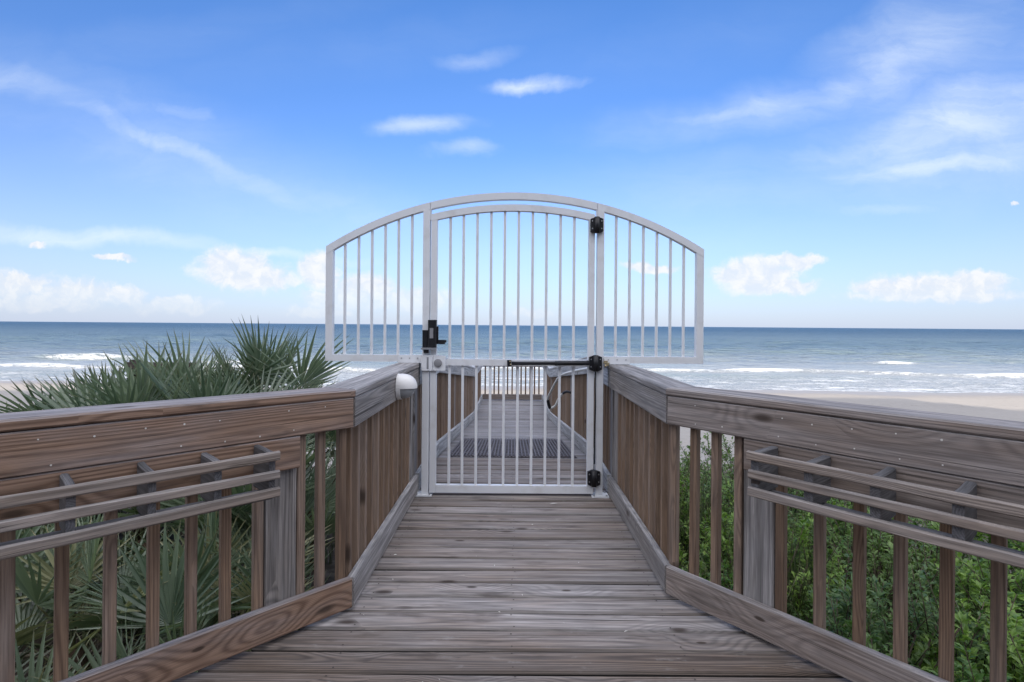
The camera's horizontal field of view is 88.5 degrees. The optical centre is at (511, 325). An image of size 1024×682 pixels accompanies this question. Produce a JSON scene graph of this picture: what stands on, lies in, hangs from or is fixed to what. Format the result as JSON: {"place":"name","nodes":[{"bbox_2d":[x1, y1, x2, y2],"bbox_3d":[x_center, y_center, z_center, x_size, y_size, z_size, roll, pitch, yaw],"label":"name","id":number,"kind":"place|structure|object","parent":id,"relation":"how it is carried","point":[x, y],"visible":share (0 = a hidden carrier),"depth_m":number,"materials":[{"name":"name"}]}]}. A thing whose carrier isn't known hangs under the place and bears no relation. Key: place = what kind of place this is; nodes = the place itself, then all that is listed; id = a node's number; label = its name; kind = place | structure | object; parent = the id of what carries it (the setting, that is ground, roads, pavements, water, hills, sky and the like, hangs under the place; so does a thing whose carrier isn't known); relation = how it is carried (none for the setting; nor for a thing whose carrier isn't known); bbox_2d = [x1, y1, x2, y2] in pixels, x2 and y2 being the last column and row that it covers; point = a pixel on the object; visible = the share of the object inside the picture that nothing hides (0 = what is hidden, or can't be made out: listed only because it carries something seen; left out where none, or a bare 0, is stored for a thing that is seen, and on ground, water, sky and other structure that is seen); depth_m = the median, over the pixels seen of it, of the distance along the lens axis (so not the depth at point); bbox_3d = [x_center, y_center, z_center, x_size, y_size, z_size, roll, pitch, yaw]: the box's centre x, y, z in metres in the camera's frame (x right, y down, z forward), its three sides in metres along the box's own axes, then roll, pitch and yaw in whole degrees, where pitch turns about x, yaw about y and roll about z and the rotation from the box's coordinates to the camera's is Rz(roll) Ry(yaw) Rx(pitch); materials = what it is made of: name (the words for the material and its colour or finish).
{"place":"outdoors","nodes":[
{"label":"outdoors","id":0,"kind":"place"},
{"bbox_2d":[171,458,851,681],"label":"deck","id":1,"kind":"structure","parent":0,"point":[440,591],"depth_m":2.48,"materials":[{"name":"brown wood"}]},
{"bbox_2d":[0,387,354,681],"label":"railing","id":2,"kind":"object","parent":1,"relation":"on","point":[42,449],"visible":0.91,"depth_m":2.04,"materials":[{"name":"brown wood"}]},
{"bbox_2d":[0,444,279,559],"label":"slatted rack","id":3,"kind":"object","parent":2,"relation":"attached to","point":[208,489],"visible":1,"depth_m":1.75,"materials":[{"name":"grey wood"}]},
{"bbox_2d":[326,363,418,605],"bbox_3d":[-0.844,1.458,3.353,0.186,2.311,1.705,0,0,0],"label":"railing","id":4,"kind":"object","parent":1,"relation":"on","point":[381,487],"visible":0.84,"depth_m":3.01,"materials":[{"name":"brown wood"}]},
{"bbox_2d":[395,374,416,399],"bbox_3d":[-0.680,0.400,3.420,0.126,0.170,0.140,0,0,0],"label":"bulkhead light","id":5,"kind":"object","parent":4,"relation":"attached to","point":[406,386],"visible":1,"depth_m":3.37,"materials":[{"name":"white plastic"}]},
{"bbox_2d":[412,363,438,489],"bbox_3d":[-0.844,1.458,4.838,0.186,2.311,1.125,0,0,0],"label":"railing","id":6,"kind":"object","parent":1,"relation":"on","point":[417,432],"visible":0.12,"depth_m":4.36,"materials":[{"name":"brown wood"}]},
{"bbox_2d":[437,419,585,458],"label":"ramp","id":7,"kind":"structure","parent":1,"relation":"attached to","point":[510,429],"depth_m":7.85,"materials":[{"name":"grey wood"}]},
{"bbox_2d":[437,358,474,453],"bbox_3d":[-0.846,1.654,8.150,0.186,2.699,5.513,0,0,0],"label":"railing","id":8,"kind":"object","parent":7,"relation":"on","point":[442,408],"visible":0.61,"depth_m":7.07,"materials":[{"name":"brown wood"}]},
{"bbox_2d":[447,438,576,457],"bbox_3d":[0.003,1.447,6.270,1.346,0.193,1.662,0,0,0],"label":"ribbed mat","id":9,"kind":"object","parent":7,"relation":"on","point":[470,441],"visible":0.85,"depth_m":6.07,"materials":[{"name":"rubber"}]},
{"bbox_2d":[549,357,586,454],"bbox_3d":[0.858,1.667,8.150,0.186,2.700,5.513,0,0,0],"label":"railing","id":10,"kind":"object","parent":7,"relation":"on","point":[580,407],"visible":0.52,"depth_m":6.93,"materials":[{"name":"brown wood"}]},
{"bbox_2d":[547,367,586,408],"bbox_3d":[0.721,0.741,5.925,0.284,0.708,1.938,0,0,-9],"label":"hose","id":11,"kind":"object","parent":10,"relation":"hanging from","point":[562,393],"visible":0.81,"depth_m":6.60,"materials":[{"name":"grey"}]},
{"bbox_2d":[325,192,703,497],"bbox_3d":[0.018,0.152,4.236,3.035,2.436,0.120,0,0,0],"label":"gate surround","id":12,"kind":"object","parent":1,"relation":"on","point":[426,209],"visible":0.93,"depth_m":4.21,"materials":[{"name":"white paint"}]},
{"bbox_2d":[421,204,609,493],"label":"gate","id":13,"kind":"structure","parent":12,"relation":"attached to","point":[433,362],"depth_m":4.22,"materials":[{"name":"white metal"}]},
{"bbox_2d":[593,364,626,491],"bbox_3d":[0.859,1.471,4.838,0.186,2.311,1.125,0,0,0],"label":"railing","id":14,"kind":"object","parent":1,"relation":"on","point":[608,426],"visible":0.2,"depth_m":4.40,"materials":[{"name":"brown wood"}]},
{"bbox_2d":[608,365,694,592],"bbox_3d":[0.859,1.471,3.428,0.186,2.311,1.555,0,0,0],"label":"railing","id":15,"kind":"object","parent":1,"relation":"on","point":[639,488],"visible":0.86,"depth_m":3.24,"materials":[{"name":"brown wood"}]},
{"bbox_2d":[666,387,1023,681],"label":"railing","id":16,"kind":"object","parent":1,"relation":"on","point":[951,452],"visible":0.92,"depth_m":2.07,"materials":[{"name":"brown wood"}]},
{"bbox_2d":[746,446,1023,568],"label":"slatted rack","id":17,"kind":"object","parent":16,"relation":"attached to","point":[963,499],"visible":1,"depth_m":1.77,"materials":[{"name":"grey wood"}]},
{"bbox_2d":[0,321,1023,392],"bbox_3d":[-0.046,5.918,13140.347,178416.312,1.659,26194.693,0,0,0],"label":"sea","id":18,"kind":"structure","parent":0,"point":[886,360],"depth_m":124.32,"materials":[{"name":"liquid"}]},
{"bbox_2d":[0,381,1023,679],"bbox_3d":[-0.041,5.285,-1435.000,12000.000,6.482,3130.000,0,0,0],"label":"beach","id":19,"kind":"structure","parent":0,"point":[1000,405],"depth_m":39.45,"materials":[{"name":"beige sand"}]},
{"bbox_2d":[15,639,81,681],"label":"saw palmetto","id":20,"kind":"object","parent":19,"relation":"on","point":[25,670],"visible":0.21,"depth_m":2.97,"materials":[{"name":"green plant"}]},
{"bbox_2d":[17,513,131,601],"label":"saw palmetto","id":21,"kind":"object","parent":19,"relation":"on","point":[38,531],"visible":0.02,"depth_m":4.06,"materials":[{"name":"green plant"}]},
{"bbox_2d":[0,359,155,513],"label":"saw palmetto","id":22,"kind":"object","parent":19,"relation":"on","point":[22,408],"visible":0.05,"depth_m":5.66,"materials":[{"name":"green plant"}]},
{"bbox_2d":[15,516,145,681],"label":"saw palmetto","id":23,"kind":"object","parent":19,"relation":"on","point":[23,636],"visible":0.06,"depth_m":3.38,"materials":[{"name":"green plant"}]},
{"bbox_2d":[15,621,164,681],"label":"saw palmetto","id":24,"kind":"object","parent":19,"relation":"on","point":[33,672],"visible":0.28,"depth_m":2.78,"materials":[{"name":"green plant"}]},
{"bbox_2d":[25,364,168,518],"bbox_3d":[-4.316,1.337,5.552,1.852,1.885,2.445,0,0,-31],"label":"saw palmetto","id":25,"kind":"object","parent":19,"relation":"on","point":[81,386],"visible":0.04,"depth_m":5.32,"materials":[{"name":"green plant"}]},
{"bbox_2d":[0,343,205,544],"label":"saw palmetto","id":26,"kind":"object","parent":19,"relation":"on","point":[130,391],"visible":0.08,"depth_m":4.87,"materials":[{"name":"green plant"}]},
{"bbox_2d":[15,512,233,680],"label":"saw palmetto","id":27,"kind":"object","parent":19,"relation":"on","point":[31,589],"visible":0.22,"depth_m":3.33,"materials":[{"name":"green plant"}]},
{"bbox_2d":[20,501,248,593],"bbox_3d":[-3.031,1.612,4.475,2.323,1.772,2.182,0,0,0],"label":"saw palmetto","id":28,"kind":"object","parent":19,"relation":"on","point":[133,510],"visible":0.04,"depth_m":4.04,"materials":[{"name":"green plant"}]},
{"bbox_2d":[31,519,250,681],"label":"saw palmetto","id":29,"kind":"object","parent":19,"relation":"on","point":[172,583],"visible":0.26,"depth_m":2.94,"materials":[{"name":"green plant"}]},
{"bbox_2d":[126,359,199,378],"bbox_3d":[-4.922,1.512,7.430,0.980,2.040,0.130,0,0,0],"label":"palmetto","id":30,"kind":"object","parent":19,"relation":"on","point":[129,363],"visible":0.1,"depth_m":7.37,"materials":[{"name":"green plant"}]},
{"bbox_2d":[109,328,243,394],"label":"saw palmetto","id":31,"kind":"object","parent":19,"relation":"on","point":[182,367],"visible":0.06,"depth_m":6.57,"materials":[{"name":"green plant"}]},
{"bbox_2d":[30,497,333,651],"bbox_3d":[-2.096,1.836,3.605,1.761,1.687,1.979,0,0,0],"label":"saw palmetto","id":32,"kind":"object","parent":19,"relation":"on","point":[210,521],"visible":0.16,"depth_m":3.30,"materials":[{"name":"green plant"}]},
{"bbox_2d":[76,434,335,615],"bbox_3d":[-2.408,1.519,4.309,2.064,1.903,2.250,0,0,0],"label":"saw palmetto","id":33,"kind":"object","parent":19,"relation":"on","point":[181,501],"visible":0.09,"depth_m":4.00,"materials":[{"name":"green plant"}]},
{"bbox_2d":[166,347,283,533],"bbox_3d":[-3.180,1.311,6.034,2.272,2.164,2.069,0,0,39],"label":"saw palmetto","id":34,"kind":"object","parent":19,"relation":"on","point":[218,373],"depth_m":5.79,"materials":[{"name":"green plant"}]},
{"bbox_2d":[130,348,330,548],"bbox_3d":[-2.833,1.369,5.050,2.178,2.332,2.187,0,0,-35],"label":"saw palmetto","id":35,"kind":"object","parent":19,"relation":"on","point":[207,390],"visible":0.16,"depth_m":4.90,"materials":[{"name":"green plant"}]},
{"bbox_2d":[134,434,335,616],"bbox_3d":[-1.815,1.722,4.353,1.601,1.822,2.121,0,0,36],"label":"saw palmetto","id":36,"kind":"object","parent":19,"relation":"on","point":[330,496],"visible":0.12,"depth_m":4.32,"materials":[{"name":"green plant"}]},
{"bbox_2d":[159,529,331,644],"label":"saw palmetto","id":37,"kind":"object","parent":19,"relation":"on","point":[246,589],"visible":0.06,"depth_m":3.38,"materials":[{"name":"green plant"}]},
{"bbox_2d":[175,315,352,450],"bbox_3d":[-2.849,1.208,6.113,2.041,2.673,1.670,0,0,0],"label":"saw palmetto","id":38,"kind":"object","parent":19,"relation":"on","point":[256,353],"visible":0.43,"depth_m":5.94,"materials":[{"name":"green plant"}]},
{"bbox_2d":[305,376,337,570],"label":"saw palmetto","id":39,"kind":"object","parent":19,"relation":"on","point":[330,434],"visible":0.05,"depth_m":5.51,"materials":[{"name":"green plant"}]},
{"bbox_2d":[307,443,335,514],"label":"saw palmetto","id":40,"kind":"object","parent":19,"relation":"on","point":[332,452],"visible":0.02,"depth_m":6.53,"materials":[{"name":"green plant"}]},
{"bbox_2d":[15,450,1023,674],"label":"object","id":41,"kind":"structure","parent":19,"relation":"on","point":[789,611],"depth_m":4.42,"materials":[{"name":"green plant"}]},
{"bbox_2d":[679,441,722,504],"bbox_3d":[2.069,2.225,7.221,1.901,1.754,2.085,0,0,0],"label":"shrub","id":42,"kind":"object","parent":19,"relation":"on","point":[686,461],"visible":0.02,"depth_m":6.85,"materials":[{"name":"green plant"}]},
{"bbox_2d":[679,465,733,569],"bbox_3d":[1.706,2.196,5.784,1.834,1.448,1.640,0,0,0],"label":"shrub","id":43,"kind":"object","parent":19,"relation":"on","point":[681,516],"visible":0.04,"depth_m":5.41,"materials":[{"name":"green plant"}]},
{"bbox_2d":[682,541,732,589],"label":"shrub","id":44,"kind":"object","parent":19,"relation":"on","point":[704,572],"visible":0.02,"depth_m":4.38,"materials":[{"name":"green plant"}]},
{"bbox_2d":[683,432,802,523],"bbox_3d":[3.247,2.151,7.229,2.016,2.013,2.259,0,0,24],"label":"shrub","id":45,"kind":"object","parent":19,"relation":"on","point":[728,451],"visible":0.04,"depth_m":7.40,"materials":[{"name":"green plant"}]},
{"bbox_2d":[680,457,837,570],"bbox_3d":[2.709,2.051,5.582,1.914,1.566,1.745,0,0,0],"label":"shrub","id":46,"kind":"object","parent":19,"relation":"on","point":[732,485],"visible":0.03,"depth_m":5.69,"materials":[{"name":"green plant"}]},
{"bbox_2d":[679,506,850,616],"bbox_3d":[2.150,2.197,4.614,1.509,1.393,1.585,0,0,30],"label":"shrub","id":47,"kind":"object","parent":19,"relation":"on","point":[804,532],"visible":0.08,"depth_m":4.30,"materials":[{"name":"green plant"}]},
{"bbox_2d":[703,559,847,633],"bbox_3d":[1.603,2.294,3.437,1.440,1.278,1.490,0,0,0],"label":"shrub","id":48,"kind":"object","parent":19,"relation":"on","point":[725,578],"visible":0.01,"depth_m":3.68,"materials":[{"name":"green plant"}]},
{"bbox_2d":[838,620,881,644],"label":"shrub","id":49,"kind":"object","parent":19,"relation":"on","point":[849,622],"visible":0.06,"depth_m":3.06,"materials":[{"name":"green plant"}]},
{"bbox_2d":[790,492,965,602],"bbox_3d":[3.498,2.121,5.273,1.736,1.576,1.906,0,0,0],"label":"shrub","id":50,"kind":"object","parent":19,"relation":"on","point":[833,500],"visible":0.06,"depth_m":4.96,"materials":[{"name":"green plant"}]},
{"bbox_2d":[787,500,984,669],"bbox_3d":[2.892,1.989,4.105,1.769,1.720,1.824,0,0,0],"label":"shrub","id":51,"kind":"object","parent":19,"relation":"on","point":[876,547],"visible":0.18,"depth_m":4.14,"materials":[{"name":"green plant"}]},
{"bbox_2d":[787,536,1008,681],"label":"shrub","id":52,"kind":"object","parent":19,"relation":"on","point":[843,607],"visible":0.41,"depth_m":3.17,"materials":[{"name":"green plant"}]},
{"bbox_2d":[883,564,1023,681],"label":"shrub","id":53,"kind":"object","parent":19,"relation":"on","point":[1015,648],"visible":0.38,"depth_m":3.04,"materials":[{"name":"green plant"}]},
{"bbox_2d":[892,518,1023,616],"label":"shrub","id":54,"kind":"object","parent":19,"relation":"on","point":[979,536],"visible":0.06,"depth_m":4.68,"materials":[{"name":"green plant"}]},
{"bbox_2d":[926,642,1012,681],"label":"shrub","id":55,"kind":"object","parent":19,"relation":"on","point":[967,671],"visible":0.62,"depth_m":2.71,"materials":[{"name":"green plant"}]},
{"bbox_2d":[933,540,1023,681],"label":"shrub","id":56,"kind":"object","parent":19,"relation":"on","point":[976,586],"visible":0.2,"depth_m":3.61,"materials":[{"name":"green plant"}]},
{"bbox_2d":[0,0,1023,328],"label":"sky","id":57,"kind":"structure","parent":0,"point":[830,163],"materials":[{"name":"blue"}]},
{"bbox_2d":[477,399,549,419],"bbox_3d":[0.000,1.969,12.314,1.760,0.044,2.909,0,0,0],"label":"landing","id":58,"kind":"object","parent":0,"point":[510,410],"visible":0.65,"depth_m":12.03,"materials":[{"name":"grey wood"}]},
{"bbox_2d":[472,366,482,411],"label":"railing","id":59,"kind":"object","parent":58,"relation":"on","point":[480,397],"visible":0.28,"depth_m":12.46,"materials":[{"name":"brown wood"}]},
{"bbox_2d":[483,366,541,399],"bbox_3d":[0.008,1.409,13.694,1.526,1.040,0.186,0,0,0],"label":"railing","id":60,"kind":"object","parent":58,"relation":"on","point":[512,396],"visible":0.41,"depth_m":13.64,"materials":[{"name":"silver wood"}]},
{"bbox_2d":[542,366,554,416],"bbox_3d":[0.855,2.051,12.233,0.186,2.311,2.676,0,0,0],"label":"railing","id":61,"kind":"object","parent":58,"relation":"on","point":[549,383],"visible":0.27,"depth_m":11.43,"materials":[{"name":"brown wood"}]}
]}

